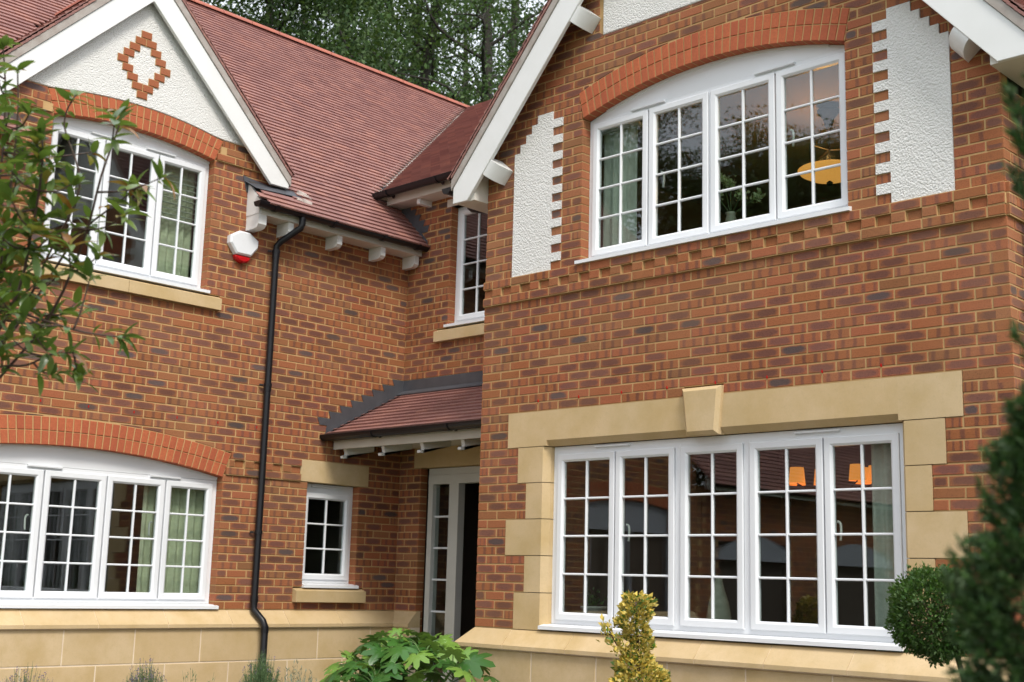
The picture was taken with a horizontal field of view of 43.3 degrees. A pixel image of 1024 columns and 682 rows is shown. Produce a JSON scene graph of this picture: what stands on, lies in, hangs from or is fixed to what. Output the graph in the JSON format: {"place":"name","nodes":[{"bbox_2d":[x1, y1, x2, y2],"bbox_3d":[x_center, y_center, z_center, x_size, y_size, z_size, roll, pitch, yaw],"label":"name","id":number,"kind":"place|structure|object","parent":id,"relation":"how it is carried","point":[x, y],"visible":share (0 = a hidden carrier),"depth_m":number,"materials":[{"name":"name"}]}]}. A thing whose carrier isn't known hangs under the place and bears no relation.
{"place":"outdoors","nodes":[
{"label":"outdoors","id":0,"kind":"place"},
{"bbox_2d":[2,663,52,681],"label":"lavender bush","id":1,"kind":"object","parent":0,"point":[15,678],"visible":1,"depth_m":10.02,"materials":[{"name":"green plant"}]},
{"bbox_2d":[0,35,179,397],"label":"photinia shrub","id":2,"kind":"object","parent":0,"point":[27,301],"visible":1,"depth_m":4.47,"materials":[{"name":"green plant"}]},
{"bbox_2d":[123,655,166,681],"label":"lavender bush","id":3,"kind":"object","parent":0,"point":[149,675],"visible":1,"depth_m":10.60,"materials":[{"name":"green plant"}]},
{"bbox_2d":[181,668,214,681],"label":"green perennial","id":4,"kind":"object","parent":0,"point":[192,676],"visible":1,"depth_m":10.66,"materials":[{"name":"green plant"}]},
{"bbox_2d":[239,651,282,681],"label":"rosemary bush","id":5,"kind":"object","parent":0,"point":[261,673],"visible":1,"depth_m":11.16,"materials":[{"name":"green plant"}]},
{"bbox_2d":[284,659,316,681],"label":"silver shrub","id":6,"kind":"object","parent":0,"point":[309,679],"visible":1,"depth_m":10.92,"materials":[{"name":"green plant"}]},
{"bbox_2d":[205,0,546,104],"label":"sky","id":7,"kind":"structure","parent":0,"point":[529,5],"materials":[{"name":"white"}]},
{"bbox_2d":[320,628,498,681],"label":"fatsia plant","id":8,"kind":"object","parent":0,"point":[421,653],"visible":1,"depth_m":10.34,"materials":[{"name":"green plant"}]},
{"bbox_2d":[580,587,607,626],"bbox_3d":[0.678,2.191,10.635,0.230,0.330,0.234,-1,-11,14],"label":"planted basket","id":9,"kind":"object","parent":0,"point":[594,608],"visible":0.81,"depth_m":10.58,"materials":[{"name":"green plant"}]},
{"bbox_2d":[595,590,671,681],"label":"golden euonymus","id":10,"kind":"object","parent":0,"point":[646,663],"visible":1,"depth_m":8.54,"materials":[{"name":"yellow plant"}]},
{"bbox_2d":[706,578,730,633],"bbox_3d":[1.574,2.013,9.825,0.190,0.430,0.187,-9,-15,43],"label":"stoneware ornament","id":11,"kind":"object","parent":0,"point":[722,609],"visible":0.46,"depth_m":9.77,"materials":[{"name":"ceramic"}]},
{"bbox_2d":[883,561,973,680],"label":"topiary ball","id":12,"kind":"object","parent":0,"point":[905,593],"visible":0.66,"depth_m":6.50,"materials":[{"name":"green plant"}]},
{"bbox_2d":[934,69,1023,681],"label":"dark conifer","id":13,"kind":"object","parent":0,"point":[990,619],"visible":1,"depth_m":2.09,"materials":[{"name":"green plant"}]},
{"label":"ground","id":14,"kind":"structure","parent":0,"visible":0},
{"bbox_2d":[200,0,359,48],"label":"woodland tree","id":15,"kind":"object","parent":14,"relation":"on","point":[274,19],"depth_m":29.85,"materials":[{"name":"green plant"}]},
{"bbox_2d":[205,0,408,64],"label":"woodland tree","id":16,"kind":"object","parent":14,"relation":"on","point":[302,18],"visible":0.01,"depth_m":41.97,"materials":[{"name":"green plant"}]},
{"bbox_2d":[201,0,485,96],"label":"woodland tree","id":17,"kind":"object","parent":14,"relation":"on","point":[270,10],"visible":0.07,"depth_m":23.38,"materials":[{"name":"green plant"}]},
{"bbox_2d":[203,0,529,100],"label":"woodland tree","id":18,"kind":"object","parent":14,"relation":"on","point":[393,53],"visible":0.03,"depth_m":29.73,"materials":[{"name":"green plant"}]},
{"bbox_2d":[251,0,525,104],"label":"woodland tree","id":19,"kind":"object","parent":14,"relation":"on","point":[432,28],"visible":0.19,"depth_m":25.71,"materials":[{"name":"green plant"}]},
{"bbox_2d":[297,0,547,105],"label":"woodland tree","id":20,"kind":"object","parent":14,"relation":"on","point":[487,51],"visible":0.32,"depth_m":23.96,"materials":[{"name":"green plant"}]},
{"bbox_2d":[361,0,528,101],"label":"woodland tree","id":21,"kind":"object","parent":14,"relation":"on","point":[396,6],"visible":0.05,"depth_m":34.64,"materials":[{"name":"green plant"}]},
{"bbox_2d":[392,11,500,98],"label":"woodland tree","id":22,"kind":"object","parent":14,"relation":"on","point":[467,54],"visible":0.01,"depth_m":43.68,"materials":[{"name":"green plant"}]},
{"bbox_2d":[367,0,544,103],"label":"woodland tree","id":23,"kind":"object","parent":14,"relation":"on","point":[525,27],"visible":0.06,"depth_m":32.01,"materials":[{"name":"green plant"}]},
{"bbox_2d":[0,0,1023,681],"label":"brick house","id":24,"kind":"structure","parent":14,"relation":"on","point":[426,360],"depth_m":11.37,"materials":[{"name":"red brick"}]},
{"bbox_2d":[0,444,218,608],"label":"window","id":25,"kind":"structure","parent":24,"relation":"in","point":[43,463],"depth_m":11.56,"materials":[{"name":"white plastic"}]},
{"bbox_2d":[39,116,209,293],"bbox_3d":[-3.580,-1.287,12.081,0.200,1.435,1.747,-9,-15,43],"label":"window","id":26,"kind":"structure","parent":24,"relation":"in","point":[148,147],"depth_m":12.22,"materials":[{"name":"white plastic"}]},
{"bbox_2d":[136,485,204,603],"bbox_3d":[-3.223,1.874,12.213,0.060,1.490,0.710,-9,-15,43],"label":"curtain","id":27,"kind":"object","parent":24,"relation":"hanging from","point":[175,548],"visible":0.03,"depth_m":12.26,"materials":[{"name":"green fabric"}]},
{"bbox_2d":[157,164,197,276],"bbox_3d":[-3.301,-1.049,12.623,0.060,1.380,0.440,-9,-15,43],"label":"curtain","id":28,"kind":"object","parent":24,"relation":"hanging from","point":[165,260],"visible":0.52,"depth_m":12.65,"materials":[{"name":"green fabric"}]},
{"bbox_2d":[161,173,196,220],"bbox_3d":[-3.284,-1.388,12.614,0.030,0.444,0.470,-9,-15,43],"label":"window blind","id":29,"kind":"object","parent":24,"relation":"attached to","point":[181,200],"depth_m":12.65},
{"bbox_2d":[227,231,257,263],"bbox_3d":[-2.675,-0.929,12.830,0.070,0.317,0.330,-9,-15,43],"label":"alarm box","id":30,"kind":"object","parent":24,"relation":"attached to","point":[243,246],"visible":1,"depth_m":12.79,"materials":[{"name":"white plastic"}]},
{"bbox_2d":[301,483,358,588],"bbox_3d":[-1.897,2.016,13.334,0.200,1.052,0.705,-9,-15,43],"label":"window","id":31,"kind":"structure","parent":24,"relation":"in","point":[343,494],"depth_m":13.39,"materials":[{"name":"white plastic"}]},
{"bbox_2d":[423,466,479,681],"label":"front door","id":32,"kind":"structure","parent":24,"relation":"in","point":[457,477],"depth_m":13.49,"materials":[{"name":"white plastic"}]},
{"bbox_2d":[443,207,486,327],"bbox_3d":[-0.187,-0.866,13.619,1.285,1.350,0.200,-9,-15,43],"label":"window","id":33,"kind":"structure","parent":24,"relation":"in","point":[461,319],"depth_m":13.94,"materials":[{"name":"white plastic"}]},
{"bbox_2d":[602,121,642,246],"bbox_3d":[0.919,-1.177,10.919,0.410,1.330,0.060,-9,-15,43],"label":"curtain","id":34,"kind":"object","parent":24,"relation":"hanging from","point":[611,195],"visible":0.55,"depth_m":10.95,"materials":[{"name":"green fabric"}]},
{"bbox_2d":[574,44,851,264],"bbox_3d":[1.530,-1.492,10.106,2.541,1.482,0.210,-9,-15,43],"label":"window","id":35,"kind":"structure","parent":24,"relation":"in","point":[705,84],"depth_m":10.09,"materials":[{"name":"white plastic"}]},
{"bbox_2d":[538,423,913,650],"bbox_3d":[1.445,1.447,9.573,3.185,1.487,0.195,-9,-15,43],"label":"window","id":36,"kind":"structure","parent":24,"relation":"in","point":[747,447],"depth_m":9.40,"materials":[{"name":"white plastic"}]},
{"bbox_2d":[720,171,765,221],"bbox_3d":[1.771,-1.082,10.104,0.519,0.569,0.142,-9,-15,43],"label":"flower arrangement","id":37,"kind":"object","parent":24,"relation":"in","point":[730,215],"visible":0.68,"depth_m":10.12,"materials":[{"name":"green plant"}]},
{"bbox_2d":[798,106,840,185],"bbox_3d":[2.637,-1.609,10.731,0.520,0.660,0.520,-9,-15,43],"label":"pendant lamp","id":38,"kind":"object","parent":24,"relation":"hanging from","point":[828,115],"visible":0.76,"depth_m":10.66,"materials":[{"name":"brown metal"}]},
{"bbox_2d":[789,427,871,493],"bbox_3d":[2.630,0.695,10.601,0.866,1.096,0.414,-9,-15,43],"label":"chandelier","id":39,"kind":"object","parent":24,"relation":"hanging from","point":[796,476],"visible":0.58,"depth_m":10.48,"materials":[{"name":"brown metal"}]},
{"bbox_2d":[871,443,918,652],"bbox_3d":[2.594,1.405,8.730,0.360,1.640,0.060,-9,-15,43],"label":"curtain","id":40,"kind":"object","parent":24,"relation":"hanging from","point":[882,512],"visible":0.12,"depth_m":8.81,"materials":[{"name":"green fabric"}]}
]}

